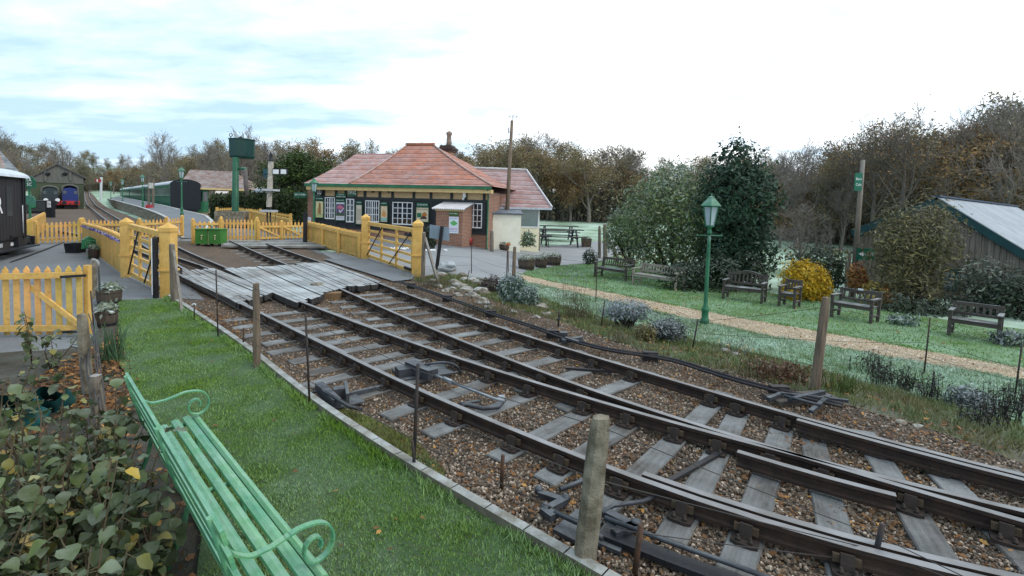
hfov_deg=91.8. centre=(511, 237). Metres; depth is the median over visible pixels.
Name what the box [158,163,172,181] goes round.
bare tree
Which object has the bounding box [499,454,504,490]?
steel stake
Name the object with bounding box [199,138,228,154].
oak tree
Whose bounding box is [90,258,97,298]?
fence post
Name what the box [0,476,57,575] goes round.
leafy shrub
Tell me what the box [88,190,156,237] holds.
running rail
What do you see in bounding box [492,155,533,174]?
oak tree
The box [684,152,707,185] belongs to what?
bare tree
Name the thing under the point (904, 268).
willow bush
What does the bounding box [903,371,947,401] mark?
dry stems
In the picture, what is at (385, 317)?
sleeper
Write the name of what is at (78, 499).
leafy shrub
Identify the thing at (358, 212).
poster
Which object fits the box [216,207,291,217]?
picket fence
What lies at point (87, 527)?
leafy shrub
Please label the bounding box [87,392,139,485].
leafy shrub
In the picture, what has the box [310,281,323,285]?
stone block
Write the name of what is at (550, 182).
oak tree
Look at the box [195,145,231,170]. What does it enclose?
bare tree
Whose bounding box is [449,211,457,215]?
header board
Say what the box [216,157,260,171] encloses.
oak tree
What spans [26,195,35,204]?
green board
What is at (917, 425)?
rubble rock
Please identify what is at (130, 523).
leafy shrub
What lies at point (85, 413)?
leafy shrub
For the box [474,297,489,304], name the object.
rubble rock
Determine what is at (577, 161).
oak tree
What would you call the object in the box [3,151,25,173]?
oak tree
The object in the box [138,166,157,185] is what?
bare tree
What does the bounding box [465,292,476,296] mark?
rubble rock
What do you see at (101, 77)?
sky
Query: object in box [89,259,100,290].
hoop
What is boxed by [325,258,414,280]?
gate apron
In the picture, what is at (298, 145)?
oak tree
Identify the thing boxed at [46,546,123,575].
leafy shrub
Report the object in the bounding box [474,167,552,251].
cafe annexe
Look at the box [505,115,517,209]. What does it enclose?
telegraph pole
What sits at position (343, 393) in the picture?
point lock
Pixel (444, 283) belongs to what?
dry stems
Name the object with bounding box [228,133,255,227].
water tower
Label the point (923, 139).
woodland tree
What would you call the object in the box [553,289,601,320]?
bush
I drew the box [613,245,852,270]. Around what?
bramble scrub
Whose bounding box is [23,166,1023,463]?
ground
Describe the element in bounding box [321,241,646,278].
forecourt
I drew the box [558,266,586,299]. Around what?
dry stems
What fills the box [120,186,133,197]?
railway carriage
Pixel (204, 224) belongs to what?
picket fence
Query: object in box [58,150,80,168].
bare tree
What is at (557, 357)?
sleeper
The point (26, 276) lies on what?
picket gate
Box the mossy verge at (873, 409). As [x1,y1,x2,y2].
[411,275,1023,462]
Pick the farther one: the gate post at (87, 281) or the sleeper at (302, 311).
the sleeper at (302, 311)
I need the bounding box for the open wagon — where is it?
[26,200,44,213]
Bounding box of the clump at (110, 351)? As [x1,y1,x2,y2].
[74,321,130,363]
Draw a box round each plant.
[582,247,599,264]
[885,311,921,326]
[987,328,1023,346]
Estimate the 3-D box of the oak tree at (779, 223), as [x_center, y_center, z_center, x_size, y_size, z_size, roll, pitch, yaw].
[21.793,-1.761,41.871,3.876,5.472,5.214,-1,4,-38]
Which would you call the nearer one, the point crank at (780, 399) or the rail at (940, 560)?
the rail at (940, 560)
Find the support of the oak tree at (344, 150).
on the ground at (591, 228)
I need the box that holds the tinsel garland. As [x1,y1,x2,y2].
[81,225,119,242]
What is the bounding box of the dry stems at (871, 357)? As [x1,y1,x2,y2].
[848,349,892,374]
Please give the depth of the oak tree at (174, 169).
86.79 m
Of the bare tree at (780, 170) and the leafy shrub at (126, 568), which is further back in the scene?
the bare tree at (780, 170)
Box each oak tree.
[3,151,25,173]
[29,143,61,164]
[35,161,53,169]
[71,150,97,166]
[103,168,122,193]
[118,163,149,190]
[139,161,158,175]
[145,163,166,181]
[160,155,196,180]
[171,152,204,179]
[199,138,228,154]
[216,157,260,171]
[263,138,320,188]
[297,136,342,168]
[329,142,363,165]
[464,141,496,166]
[465,136,535,174]
[466,145,504,166]
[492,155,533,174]
[496,133,551,160]
[502,149,563,220]
[520,145,555,194]
[522,144,575,220]
[541,146,624,222]
[545,137,584,164]
[552,142,589,183]
[552,160,593,218]
[553,165,588,221]
[559,169,593,220]
[587,163,632,221]
[589,145,618,202]
[601,156,641,202]
[609,172,651,210]
[668,173,703,203]
[688,152,730,180]
[740,190,802,243]
[775,174,825,245]
[794,151,876,247]
[797,187,843,246]
[799,94,1015,210]
[803,107,948,221]
[813,158,917,224]
[818,142,899,250]
[827,151,917,217]
[870,144,927,210]
[878,151,947,207]
[881,124,1023,206]
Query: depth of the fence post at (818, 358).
7.04 m
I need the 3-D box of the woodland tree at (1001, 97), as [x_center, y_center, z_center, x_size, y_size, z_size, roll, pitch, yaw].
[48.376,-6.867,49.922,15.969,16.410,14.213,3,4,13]
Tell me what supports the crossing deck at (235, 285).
on the ballast bed at (226, 256)
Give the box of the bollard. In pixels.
[490,230,493,251]
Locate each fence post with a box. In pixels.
[77,313,92,394]
[88,374,106,425]
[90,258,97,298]
[169,243,177,301]
[252,283,260,367]
[421,232,425,278]
[512,246,515,275]
[574,414,608,560]
[598,226,600,257]
[603,224,607,256]
[809,296,829,389]
[844,261,848,287]
[848,252,850,281]
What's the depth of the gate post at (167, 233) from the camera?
12.26 m
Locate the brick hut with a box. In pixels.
[432,202,474,246]
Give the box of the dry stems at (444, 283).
[407,272,470,289]
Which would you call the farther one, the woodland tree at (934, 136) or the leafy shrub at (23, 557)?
the woodland tree at (934, 136)
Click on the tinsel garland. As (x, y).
(105, 234)
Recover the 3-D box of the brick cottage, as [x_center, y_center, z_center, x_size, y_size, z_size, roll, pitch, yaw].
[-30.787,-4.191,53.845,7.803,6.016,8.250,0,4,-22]
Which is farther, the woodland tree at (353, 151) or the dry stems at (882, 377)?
the woodland tree at (353, 151)
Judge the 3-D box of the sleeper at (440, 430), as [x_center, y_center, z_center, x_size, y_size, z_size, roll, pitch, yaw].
[-0.169,2.085,6.155,0.261,0.258,2.200,3,3,43]
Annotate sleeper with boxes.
[222,305,329,322]
[230,246,282,251]
[231,311,344,330]
[235,248,288,253]
[240,317,362,339]
[241,251,284,256]
[247,253,303,259]
[252,256,298,262]
[259,258,307,265]
[261,323,380,347]
[266,329,394,356]
[287,335,414,365]
[300,349,452,389]
[303,343,435,377]
[325,288,406,299]
[330,292,418,304]
[340,296,430,309]
[349,287,396,292]
[349,301,443,315]
[358,360,485,399]
[364,306,456,321]
[378,311,472,328]
[379,371,520,422]
[392,317,490,336]
[413,324,510,345]
[421,384,543,439]
[437,331,532,352]
[465,339,558,361]
[479,349,586,376]
[486,401,596,464]
[513,359,620,393]
[533,413,641,487]
[553,370,659,413]
[602,390,733,512]
[654,399,755,550]
[715,409,798,575]
[799,431,864,575]
[852,429,958,559]
[916,446,1023,574]
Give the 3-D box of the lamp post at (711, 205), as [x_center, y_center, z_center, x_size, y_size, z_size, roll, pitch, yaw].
[5.001,0.565,12.657,0.532,3.395,0.532,4,4,33]
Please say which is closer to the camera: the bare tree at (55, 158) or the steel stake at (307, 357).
the steel stake at (307, 357)
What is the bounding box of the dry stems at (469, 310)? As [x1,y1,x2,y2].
[449,300,519,315]
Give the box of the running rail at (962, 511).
[229,240,1023,540]
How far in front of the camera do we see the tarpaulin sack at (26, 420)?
5.26 m
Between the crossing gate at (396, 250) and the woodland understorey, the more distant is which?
the woodland understorey
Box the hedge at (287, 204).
[207,189,307,224]
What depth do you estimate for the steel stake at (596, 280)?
15.11 m
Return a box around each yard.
[0,236,203,352]
[26,207,106,236]
[212,226,331,258]
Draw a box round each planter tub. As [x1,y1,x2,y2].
[64,243,85,252]
[86,243,99,258]
[93,280,125,304]
[93,298,120,328]
[498,242,509,250]
[517,254,536,270]
[535,253,547,268]
[544,252,561,265]
[581,236,591,246]
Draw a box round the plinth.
[214,211,265,226]
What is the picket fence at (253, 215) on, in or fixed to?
on the yard at (316, 250)
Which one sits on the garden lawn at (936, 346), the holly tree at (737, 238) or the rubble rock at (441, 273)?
the holly tree at (737, 238)
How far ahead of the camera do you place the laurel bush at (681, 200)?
20.89 m
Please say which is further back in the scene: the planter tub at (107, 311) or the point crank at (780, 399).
the planter tub at (107, 311)
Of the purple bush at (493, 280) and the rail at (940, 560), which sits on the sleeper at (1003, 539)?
the rail at (940, 560)
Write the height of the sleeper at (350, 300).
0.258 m
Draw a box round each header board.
[416,203,428,206]
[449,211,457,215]
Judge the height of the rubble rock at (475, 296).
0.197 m
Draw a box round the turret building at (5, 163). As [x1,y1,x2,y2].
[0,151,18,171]
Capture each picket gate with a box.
[0,265,85,334]
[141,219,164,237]
[257,220,282,240]
[283,221,302,238]
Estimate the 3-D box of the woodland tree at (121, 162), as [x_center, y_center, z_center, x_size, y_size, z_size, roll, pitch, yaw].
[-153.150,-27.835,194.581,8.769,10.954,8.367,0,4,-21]
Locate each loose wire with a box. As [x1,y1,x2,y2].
[80,357,89,426]
[85,355,92,407]
[86,355,95,427]
[88,313,100,421]
[88,349,97,404]
[90,324,103,409]
[92,312,105,403]
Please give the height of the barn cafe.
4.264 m
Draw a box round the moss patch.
[336,407,444,475]
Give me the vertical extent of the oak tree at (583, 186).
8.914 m
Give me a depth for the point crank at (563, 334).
9.22 m
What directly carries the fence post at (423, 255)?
on the mossy verge at (873, 409)
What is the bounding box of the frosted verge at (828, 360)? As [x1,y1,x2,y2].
[530,284,1023,425]
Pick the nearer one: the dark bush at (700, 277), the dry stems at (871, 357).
the dry stems at (871, 357)
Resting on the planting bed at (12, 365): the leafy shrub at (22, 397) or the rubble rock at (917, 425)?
the leafy shrub at (22, 397)
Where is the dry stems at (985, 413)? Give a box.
[955,398,1011,430]
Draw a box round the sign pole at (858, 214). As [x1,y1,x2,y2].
[850,160,864,296]
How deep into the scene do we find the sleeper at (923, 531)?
4.08 m
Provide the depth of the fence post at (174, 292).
11.51 m
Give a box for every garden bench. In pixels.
[594,256,635,281]
[631,262,685,290]
[722,270,768,303]
[777,279,802,308]
[829,287,882,323]
[947,300,1004,341]
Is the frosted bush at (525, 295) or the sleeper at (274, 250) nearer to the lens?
the frosted bush at (525, 295)
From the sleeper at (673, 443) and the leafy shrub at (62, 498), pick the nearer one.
the leafy shrub at (62, 498)
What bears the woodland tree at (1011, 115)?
on the ground at (591, 228)
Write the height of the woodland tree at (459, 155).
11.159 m
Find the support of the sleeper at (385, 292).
on the ballast bed at (226, 256)
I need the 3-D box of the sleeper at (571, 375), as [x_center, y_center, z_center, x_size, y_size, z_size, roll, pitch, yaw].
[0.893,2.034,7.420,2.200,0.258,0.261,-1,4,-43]
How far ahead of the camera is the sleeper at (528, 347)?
8.51 m
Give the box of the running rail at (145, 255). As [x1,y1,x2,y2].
[58,230,158,259]
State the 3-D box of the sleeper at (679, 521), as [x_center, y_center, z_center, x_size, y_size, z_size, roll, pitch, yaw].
[2.158,2.212,5.187,0.258,0.257,3.500,4,4,34]
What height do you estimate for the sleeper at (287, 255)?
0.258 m
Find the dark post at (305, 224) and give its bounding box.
[303,212,307,241]
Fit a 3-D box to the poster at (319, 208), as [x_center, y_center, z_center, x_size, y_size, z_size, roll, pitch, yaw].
[-11.841,-1.756,30.517,0.634,1.090,0.055,3,4,16]
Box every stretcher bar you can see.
[565,367,613,372]
[667,449,726,480]
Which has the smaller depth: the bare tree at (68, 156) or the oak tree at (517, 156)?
the oak tree at (517, 156)
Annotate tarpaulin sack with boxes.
[0,394,50,428]
[30,386,75,412]
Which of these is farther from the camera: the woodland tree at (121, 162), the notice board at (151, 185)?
the woodland tree at (121, 162)
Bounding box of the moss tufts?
[339,408,446,473]
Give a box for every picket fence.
[27,212,45,235]
[33,218,82,243]
[82,217,141,234]
[82,222,119,271]
[165,215,183,237]
[191,218,221,243]
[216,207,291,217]
[219,216,258,240]
[249,209,291,234]
[307,221,360,257]
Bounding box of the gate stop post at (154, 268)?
[151,238,158,298]
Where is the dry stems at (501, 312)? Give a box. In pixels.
[477,302,535,317]
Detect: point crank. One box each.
[535,478,632,555]
[559,331,582,343]
[601,495,655,536]
[762,390,848,413]
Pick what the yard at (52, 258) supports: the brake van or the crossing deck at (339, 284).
the brake van
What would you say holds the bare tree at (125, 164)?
on the ground at (591, 228)
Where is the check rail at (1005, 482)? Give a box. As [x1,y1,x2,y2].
[796,418,1023,495]
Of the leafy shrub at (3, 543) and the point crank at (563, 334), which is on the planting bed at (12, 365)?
the leafy shrub at (3, 543)
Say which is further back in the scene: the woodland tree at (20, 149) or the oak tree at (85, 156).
the oak tree at (85, 156)
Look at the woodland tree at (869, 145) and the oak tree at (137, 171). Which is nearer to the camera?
the woodland tree at (869, 145)
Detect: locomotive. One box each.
[42,188,59,208]
[61,188,79,208]
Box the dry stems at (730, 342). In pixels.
[717,338,752,355]
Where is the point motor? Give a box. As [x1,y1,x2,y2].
[392,359,505,410]
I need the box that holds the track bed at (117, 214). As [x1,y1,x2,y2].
[84,190,183,244]
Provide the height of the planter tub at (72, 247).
0.390 m
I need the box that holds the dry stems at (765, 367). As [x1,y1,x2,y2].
[726,354,839,386]
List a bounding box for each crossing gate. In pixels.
[127,224,159,291]
[367,222,412,272]
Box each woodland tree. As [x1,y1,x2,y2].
[0,139,17,151]
[5,140,41,167]
[18,145,45,167]
[69,157,103,184]
[82,152,105,173]
[82,166,98,191]
[94,157,119,173]
[108,153,132,171]
[185,144,202,157]
[199,152,229,170]
[269,144,295,160]
[302,137,324,163]
[331,138,362,186]
[353,138,383,153]
[455,148,482,164]
[489,139,505,157]
[613,145,648,175]
[614,165,649,188]
[635,170,657,204]
[734,146,781,177]
[776,139,843,241]
[786,165,865,249]
[820,137,859,241]
[823,121,905,223]
[885,119,968,163]
[896,126,953,158]
[898,115,1023,209]
[916,139,964,199]
[948,90,1023,135]
[953,146,1023,208]
[991,100,1023,135]
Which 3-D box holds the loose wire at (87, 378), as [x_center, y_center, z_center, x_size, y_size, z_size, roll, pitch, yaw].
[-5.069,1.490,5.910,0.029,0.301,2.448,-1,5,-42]
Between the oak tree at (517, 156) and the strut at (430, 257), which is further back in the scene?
the oak tree at (517, 156)
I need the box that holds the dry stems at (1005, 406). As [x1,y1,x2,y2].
[978,380,1023,423]
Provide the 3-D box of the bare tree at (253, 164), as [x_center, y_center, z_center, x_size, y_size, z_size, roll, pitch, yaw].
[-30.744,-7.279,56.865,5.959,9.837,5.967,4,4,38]
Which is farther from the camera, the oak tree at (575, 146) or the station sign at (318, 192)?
the oak tree at (575, 146)
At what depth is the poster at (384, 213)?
29.31 m
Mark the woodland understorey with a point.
(558, 212)
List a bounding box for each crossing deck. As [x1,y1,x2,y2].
[182,268,246,309]
[183,268,272,308]
[190,276,250,295]
[224,265,339,308]
[285,261,380,291]
[295,262,377,290]
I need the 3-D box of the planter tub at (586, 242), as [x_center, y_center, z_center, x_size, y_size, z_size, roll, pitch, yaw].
[5.456,0.244,36.540,0.832,0.851,0.783,2,3,0]
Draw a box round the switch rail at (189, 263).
[178,257,374,327]
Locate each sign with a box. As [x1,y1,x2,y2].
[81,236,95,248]
[294,192,306,197]
[316,190,321,195]
[336,193,345,197]
[348,190,356,195]
[429,225,448,269]
[854,173,862,190]
[856,248,874,259]
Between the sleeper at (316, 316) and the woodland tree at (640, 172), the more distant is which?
the woodland tree at (640, 172)
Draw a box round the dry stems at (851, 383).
[805,365,873,398]
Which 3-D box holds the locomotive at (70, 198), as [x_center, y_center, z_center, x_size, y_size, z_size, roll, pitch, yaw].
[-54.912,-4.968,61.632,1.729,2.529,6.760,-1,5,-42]
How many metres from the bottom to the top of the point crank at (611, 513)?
0.065 m
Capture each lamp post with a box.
[119,179,124,200]
[140,174,145,206]
[176,166,186,214]
[308,178,317,221]
[696,193,721,323]
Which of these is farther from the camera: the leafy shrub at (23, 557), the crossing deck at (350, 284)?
the crossing deck at (350, 284)
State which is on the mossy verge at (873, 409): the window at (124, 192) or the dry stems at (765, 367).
the dry stems at (765, 367)
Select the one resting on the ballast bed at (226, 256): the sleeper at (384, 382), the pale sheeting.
the sleeper at (384, 382)
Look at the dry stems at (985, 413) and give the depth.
6.17 m
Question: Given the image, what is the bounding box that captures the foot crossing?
[221,240,325,247]
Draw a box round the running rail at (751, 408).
[266,243,1023,477]
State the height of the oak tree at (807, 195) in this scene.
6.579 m
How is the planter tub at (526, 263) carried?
on the forecourt
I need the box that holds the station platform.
[107,197,212,237]
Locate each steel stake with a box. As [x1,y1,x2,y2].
[90,291,94,329]
[215,270,218,336]
[304,313,310,405]
[411,440,415,462]
[412,363,419,461]
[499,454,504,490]
[506,244,507,275]
[595,259,597,302]
[601,300,604,325]
[632,523,643,575]
[692,319,698,347]
[868,522,885,574]
[923,318,930,371]
[1014,345,1022,391]
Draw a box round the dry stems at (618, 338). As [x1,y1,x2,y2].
[589,327,640,345]
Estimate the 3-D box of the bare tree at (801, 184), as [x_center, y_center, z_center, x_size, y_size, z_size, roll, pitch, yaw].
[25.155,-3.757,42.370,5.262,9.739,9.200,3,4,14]
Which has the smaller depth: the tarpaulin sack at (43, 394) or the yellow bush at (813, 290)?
the tarpaulin sack at (43, 394)
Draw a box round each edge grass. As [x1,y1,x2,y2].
[188,301,615,567]
[531,282,1019,380]
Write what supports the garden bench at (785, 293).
on the garden lawn at (936, 346)
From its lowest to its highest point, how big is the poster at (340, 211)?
1.171 m
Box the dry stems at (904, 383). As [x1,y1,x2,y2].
[886,364,923,393]
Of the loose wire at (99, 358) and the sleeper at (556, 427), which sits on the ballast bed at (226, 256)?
the sleeper at (556, 427)
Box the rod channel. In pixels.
[599,515,770,575]
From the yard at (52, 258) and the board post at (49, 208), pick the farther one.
the board post at (49, 208)
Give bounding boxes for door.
[198,190,208,212]
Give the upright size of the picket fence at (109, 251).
1.250 m
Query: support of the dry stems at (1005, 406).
on the frosted verge at (828, 360)
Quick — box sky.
[0,0,1023,179]
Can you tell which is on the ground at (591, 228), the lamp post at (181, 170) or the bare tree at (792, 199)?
the bare tree at (792, 199)
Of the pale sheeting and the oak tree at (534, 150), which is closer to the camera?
the pale sheeting
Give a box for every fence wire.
[172,248,962,575]
[173,268,942,575]
[173,286,835,557]
[429,238,1023,352]
[432,254,1022,370]
[460,265,1015,381]
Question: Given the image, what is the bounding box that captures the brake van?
[0,168,39,254]
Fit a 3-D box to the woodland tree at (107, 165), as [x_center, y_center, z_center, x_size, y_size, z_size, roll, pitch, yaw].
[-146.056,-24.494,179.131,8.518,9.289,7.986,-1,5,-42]
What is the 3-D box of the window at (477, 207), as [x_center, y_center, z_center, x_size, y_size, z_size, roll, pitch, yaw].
[-2.159,-1.250,27.882,1.017,1.401,0.100,3,4,16]
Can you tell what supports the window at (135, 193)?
in the railway carriage at (136, 192)
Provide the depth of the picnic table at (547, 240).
34.99 m
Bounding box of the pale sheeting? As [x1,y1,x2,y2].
[438,261,455,270]
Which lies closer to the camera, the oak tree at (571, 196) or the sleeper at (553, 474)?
the sleeper at (553, 474)
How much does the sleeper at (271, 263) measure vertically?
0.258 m
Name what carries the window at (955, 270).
in the barn cafe
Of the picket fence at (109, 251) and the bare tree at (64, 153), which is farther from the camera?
the bare tree at (64, 153)
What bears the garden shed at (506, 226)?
on the forecourt
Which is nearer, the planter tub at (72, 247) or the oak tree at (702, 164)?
the planter tub at (72, 247)
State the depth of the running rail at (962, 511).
5.20 m
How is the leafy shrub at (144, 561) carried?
on the planting bed at (12, 365)
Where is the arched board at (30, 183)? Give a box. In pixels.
[25,176,35,218]
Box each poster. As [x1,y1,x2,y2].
[315,200,323,217]
[335,201,345,220]
[355,204,362,224]
[380,205,387,222]
[415,207,429,222]
[449,217,458,233]
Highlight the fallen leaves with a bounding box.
[0,264,1023,575]
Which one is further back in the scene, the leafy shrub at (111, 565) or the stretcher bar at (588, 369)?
the stretcher bar at (588, 369)
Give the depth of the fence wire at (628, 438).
3.45 m
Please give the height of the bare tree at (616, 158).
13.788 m
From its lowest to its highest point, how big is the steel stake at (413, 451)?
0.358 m
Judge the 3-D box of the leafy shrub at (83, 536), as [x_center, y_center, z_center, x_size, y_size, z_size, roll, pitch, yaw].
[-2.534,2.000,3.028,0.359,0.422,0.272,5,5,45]
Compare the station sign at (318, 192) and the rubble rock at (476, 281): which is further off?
the station sign at (318, 192)
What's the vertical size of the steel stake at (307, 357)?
1.278 m
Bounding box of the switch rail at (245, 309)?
[179,274,348,353]
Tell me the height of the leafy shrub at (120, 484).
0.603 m
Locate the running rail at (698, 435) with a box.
[178,247,1023,518]
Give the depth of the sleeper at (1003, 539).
3.83 m
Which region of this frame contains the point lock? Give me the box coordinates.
[300,380,387,410]
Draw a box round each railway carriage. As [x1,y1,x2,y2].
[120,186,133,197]
[129,184,147,200]
[144,179,200,211]
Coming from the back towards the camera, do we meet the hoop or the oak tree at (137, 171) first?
the oak tree at (137, 171)
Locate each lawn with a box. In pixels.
[118,299,582,575]
[523,256,1023,365]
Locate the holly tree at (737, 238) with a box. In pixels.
[688,125,790,286]
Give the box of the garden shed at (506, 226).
[492,209,522,252]
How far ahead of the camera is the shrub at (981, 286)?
15.38 m
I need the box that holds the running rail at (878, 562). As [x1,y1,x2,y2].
[178,264,984,575]
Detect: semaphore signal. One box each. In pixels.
[95,177,102,201]
[260,152,287,235]
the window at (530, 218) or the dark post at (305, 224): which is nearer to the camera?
the dark post at (305, 224)
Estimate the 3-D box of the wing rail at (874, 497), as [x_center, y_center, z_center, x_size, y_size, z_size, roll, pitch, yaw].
[2.686,2.175,4.468,1.225,0.145,0.095,4,4,34]
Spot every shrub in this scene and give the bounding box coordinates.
[0,355,50,449]
[0,368,79,523]
[0,377,35,477]
[0,379,24,501]
[0,408,64,527]
[0,409,29,493]
[0,415,41,526]
[0,470,63,573]
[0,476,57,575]
[0,501,37,562]
[0,510,30,575]
[0,518,45,575]
[4,477,81,575]
[5,436,67,506]
[11,488,79,575]
[12,450,86,541]
[12,461,91,508]
[14,311,39,364]
[19,542,73,575]
[23,566,44,574]
[26,532,80,575]
[30,406,74,518]
[32,504,98,568]
[34,470,82,508]
[37,329,77,368]
[38,491,122,554]
[40,440,101,469]
[42,558,74,575]
[43,449,88,541]
[44,538,130,575]
[46,385,93,493]
[46,471,157,526]
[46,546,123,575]
[47,509,90,563]
[51,447,120,542]
[57,546,99,575]
[65,401,106,457]
[67,491,142,531]
[67,506,140,565]
[68,441,95,457]
[68,527,117,574]
[69,371,133,459]
[71,549,126,575]
[72,426,186,566]
[72,453,144,575]
[72,518,164,566]
[77,469,114,556]
[77,541,121,575]
[78,473,125,502]
[78,527,163,575]
[82,538,162,575]
[85,425,126,473]
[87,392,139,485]
[87,406,135,488]
[87,408,139,502]
[89,472,174,566]
[92,421,149,516]
[95,573,117,575]
[110,517,149,546]
[117,546,152,575]
[127,494,188,575]
[138,569,172,575]
[519,229,535,247]
[845,261,872,295]
[860,278,904,309]
[875,291,970,317]
[945,254,1023,316]
[973,263,1023,320]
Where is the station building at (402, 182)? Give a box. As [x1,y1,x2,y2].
[304,131,514,248]
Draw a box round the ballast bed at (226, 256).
[178,238,1023,575]
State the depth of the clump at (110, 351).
7.39 m
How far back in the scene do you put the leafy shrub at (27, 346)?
6.97 m
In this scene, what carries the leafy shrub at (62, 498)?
on the planting bed at (12, 365)
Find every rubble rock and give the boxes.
[433,272,446,276]
[446,286,456,291]
[451,282,467,288]
[453,292,462,296]
[458,286,473,292]
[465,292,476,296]
[471,294,480,298]
[472,279,483,283]
[474,287,489,294]
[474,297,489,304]
[535,303,547,309]
[895,419,906,425]
[912,424,923,427]
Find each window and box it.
[120,191,128,194]
[130,189,143,194]
[145,187,169,195]
[325,197,334,218]
[346,199,353,221]
[365,200,379,221]
[392,202,412,224]
[472,203,482,227]
[521,209,539,227]
[940,268,958,289]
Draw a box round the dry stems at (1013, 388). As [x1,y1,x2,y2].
[1006,378,1023,411]
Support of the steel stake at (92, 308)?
on the planting bed at (12, 365)
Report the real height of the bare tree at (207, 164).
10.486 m
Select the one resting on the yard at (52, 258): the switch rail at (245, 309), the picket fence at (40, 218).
the picket fence at (40, 218)
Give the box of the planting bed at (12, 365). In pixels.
[0,304,200,575]
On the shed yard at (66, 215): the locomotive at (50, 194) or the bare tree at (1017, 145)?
the locomotive at (50, 194)
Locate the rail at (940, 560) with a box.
[642,471,1023,575]
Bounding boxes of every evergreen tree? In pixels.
[249,155,307,195]
[253,152,338,220]
[273,148,335,210]
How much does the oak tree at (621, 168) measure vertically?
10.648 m
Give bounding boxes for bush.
[424,226,436,248]
[477,274,500,291]
[496,272,526,302]
[510,281,540,306]
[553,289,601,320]
[592,295,658,328]
[601,203,647,266]
[606,151,737,280]
[634,321,658,341]
[645,312,698,342]
[656,247,772,292]
[777,258,834,301]
[783,242,848,293]
[852,188,981,311]
[941,383,998,411]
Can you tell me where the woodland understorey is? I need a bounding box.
[17,140,1011,244]
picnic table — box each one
[539,225,579,241]
[539,228,586,247]
[540,235,552,246]
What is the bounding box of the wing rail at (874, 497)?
[736,450,896,512]
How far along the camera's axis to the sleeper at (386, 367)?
7.14 m
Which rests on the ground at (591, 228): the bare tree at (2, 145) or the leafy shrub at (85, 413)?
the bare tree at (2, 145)
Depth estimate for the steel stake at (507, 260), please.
19.09 m
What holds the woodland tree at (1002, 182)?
on the ground at (591, 228)
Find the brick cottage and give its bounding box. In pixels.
[184,170,257,215]
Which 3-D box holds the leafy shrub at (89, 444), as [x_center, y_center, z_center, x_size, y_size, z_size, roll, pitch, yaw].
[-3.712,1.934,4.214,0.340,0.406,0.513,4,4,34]
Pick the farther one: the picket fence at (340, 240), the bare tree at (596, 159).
the bare tree at (596, 159)
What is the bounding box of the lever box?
[194,228,227,246]
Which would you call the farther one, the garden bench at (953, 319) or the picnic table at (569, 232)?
the picnic table at (569, 232)
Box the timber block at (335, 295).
[324,291,341,299]
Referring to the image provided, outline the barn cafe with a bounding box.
[851,195,1023,305]
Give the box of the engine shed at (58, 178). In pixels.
[31,164,86,208]
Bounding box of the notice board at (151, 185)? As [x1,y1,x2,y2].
[148,178,154,206]
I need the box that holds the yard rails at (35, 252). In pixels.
[9,242,64,262]
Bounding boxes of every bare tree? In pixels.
[0,126,31,170]
[18,159,39,175]
[26,137,80,169]
[56,146,77,165]
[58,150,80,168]
[116,156,134,171]
[134,129,189,181]
[135,153,149,168]
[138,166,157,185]
[153,147,180,166]
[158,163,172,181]
[189,142,218,170]
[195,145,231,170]
[213,136,266,183]
[222,124,267,183]
[248,140,285,183]
[252,141,315,185]
[513,124,566,178]
[533,134,558,188]
[582,148,607,192]
[595,139,655,205]
[610,141,631,187]
[618,151,649,186]
[650,156,683,181]
[653,154,678,180]
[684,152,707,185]
[753,149,802,239]
[757,148,787,170]
[764,151,819,233]
[772,199,834,259]
[773,137,835,248]
[774,174,804,247]
[775,147,822,220]
[800,162,822,242]
[819,167,869,251]
[866,108,926,160]
[920,124,972,200]
[925,95,1023,209]
[926,105,1000,131]
[937,106,1013,135]
[952,91,1023,210]
[973,97,1022,128]
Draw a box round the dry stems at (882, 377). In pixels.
[865,358,897,387]
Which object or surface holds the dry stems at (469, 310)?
on the ballast bed at (226, 256)
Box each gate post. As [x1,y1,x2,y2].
[83,265,92,333]
[119,218,135,277]
[158,222,179,297]
[360,214,370,258]
[411,219,423,276]
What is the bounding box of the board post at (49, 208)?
[45,200,55,217]
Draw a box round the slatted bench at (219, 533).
[124,372,334,575]
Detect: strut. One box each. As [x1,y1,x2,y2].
[172,250,182,310]
[425,237,437,283]
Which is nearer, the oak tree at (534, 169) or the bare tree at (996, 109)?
the bare tree at (996, 109)
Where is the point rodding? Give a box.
[395,280,842,407]
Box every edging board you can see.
[167,295,245,343]
[241,343,358,430]
[352,425,621,575]
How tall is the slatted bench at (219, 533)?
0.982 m
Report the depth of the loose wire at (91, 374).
5.62 m
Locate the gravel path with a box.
[521,275,1023,377]
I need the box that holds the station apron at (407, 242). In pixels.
[179,231,489,250]
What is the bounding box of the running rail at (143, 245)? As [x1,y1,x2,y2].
[84,190,158,253]

